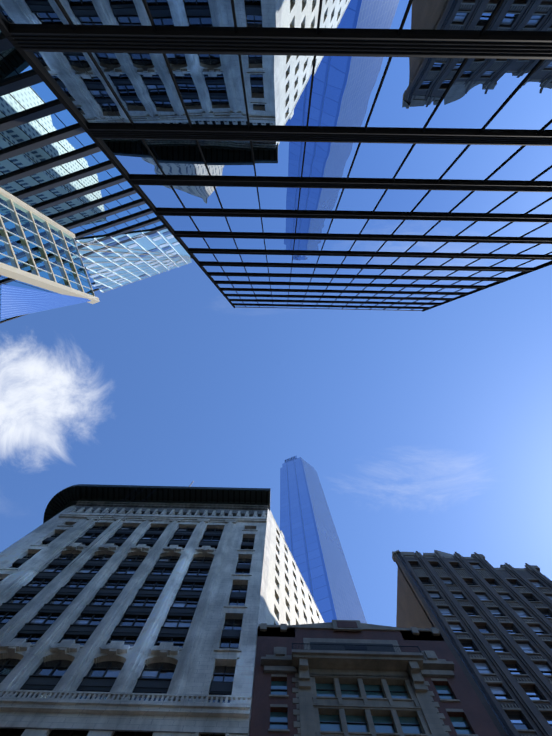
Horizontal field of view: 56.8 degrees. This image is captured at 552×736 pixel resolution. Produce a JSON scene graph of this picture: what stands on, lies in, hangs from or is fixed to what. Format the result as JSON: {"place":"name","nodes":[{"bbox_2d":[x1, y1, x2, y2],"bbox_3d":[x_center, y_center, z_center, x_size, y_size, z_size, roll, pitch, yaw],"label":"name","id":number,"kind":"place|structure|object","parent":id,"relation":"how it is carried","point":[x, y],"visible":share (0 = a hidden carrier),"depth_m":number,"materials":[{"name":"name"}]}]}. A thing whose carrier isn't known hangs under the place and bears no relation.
{"place":"outdoors","nodes":[
{"label":"outdoors","id":0,"kind":"place"},
{"bbox_2d":[0,187,99,303],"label":"grid","id":1,"kind":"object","parent":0,"point":[14,271],"depth_m":14.75,"materials":[{"name":"beige concrete"}]},
{"bbox_2d":[1,284,90,318],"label":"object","id":2,"kind":"object","parent":1,"relation":"attached to","point":[17,301],"visible":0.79,"depth_m":12.69,"materials":[{"name":"blue glass"}]},
{"bbox_2d":[0,259,551,626],"label":"sky","id":3,"kind":"structure","parent":0,"point":[430,430],"materials":[{"name":"blue"}]},
{"bbox_2d":[280,455,366,623],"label":"supertall tower","id":4,"kind":"structure","parent":0,"point":[310,534],"depth_m":216.41,"materials":[{"name":"blue glass"}]},
{"bbox_3d":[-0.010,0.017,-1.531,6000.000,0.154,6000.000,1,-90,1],"label":"street ground","id":5,"kind":"structure","parent":0,"visible":0},
{"bbox_2d":[0,31,191,323],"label":"glass office wing","id":6,"kind":"structure","parent":5,"relation":"on","point":[58,166],"depth_m":55.20,"materials":[{"name":"blue glass"}]},
{"bbox_2d":[0,484,270,735],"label":"facade","id":7,"kind":"structure","parent":5,"relation":"on","point":[141,619],"depth_m":50.89,"materials":[{"name":"pale marble"},{"name":"glass"}]},
{"bbox_2d":[44,481,193,565],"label":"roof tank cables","id":8,"kind":"object","parent":7,"relation":"attached to","point":[104,523],"visible":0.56,"depth_m":70.75,"materials":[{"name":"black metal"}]},
{"bbox_2d":[0,0,551,311],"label":"glass building","id":9,"kind":"structure","parent":5,"relation":"on","point":[394,155],"depth_m":13.96,"materials":[{"name":"blue glass"}]},
{"bbox_2d":[248,509,324,735],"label":"building side wall","id":10,"kind":"structure","parent":5,"relation":"on","point":[286,597],"depth_m":71.51,"materials":[{"name":"white stone"}]},
{"bbox_2d":[249,620,500,735],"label":"building","id":11,"kind":"structure","parent":5,"relation":"on","point":[345,678],"depth_m":40.12,"materials":[{"name":"red brick"}]},
{"bbox_2d":[392,550,514,735],"bbox_3d":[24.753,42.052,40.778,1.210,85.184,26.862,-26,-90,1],"label":"pilaster","id":12,"kind":"object","parent":5,"relation":"on","point":[495,715],"visible":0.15,"depth_m":52.63,"materials":[{"name":"stone"}]},
{"bbox_2d":[392,550,551,735],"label":"deco block","id":13,"kind":"structure","parent":5,"relation":"on","point":[497,622],"depth_m":61.91,"materials":[{"name":"brick"}]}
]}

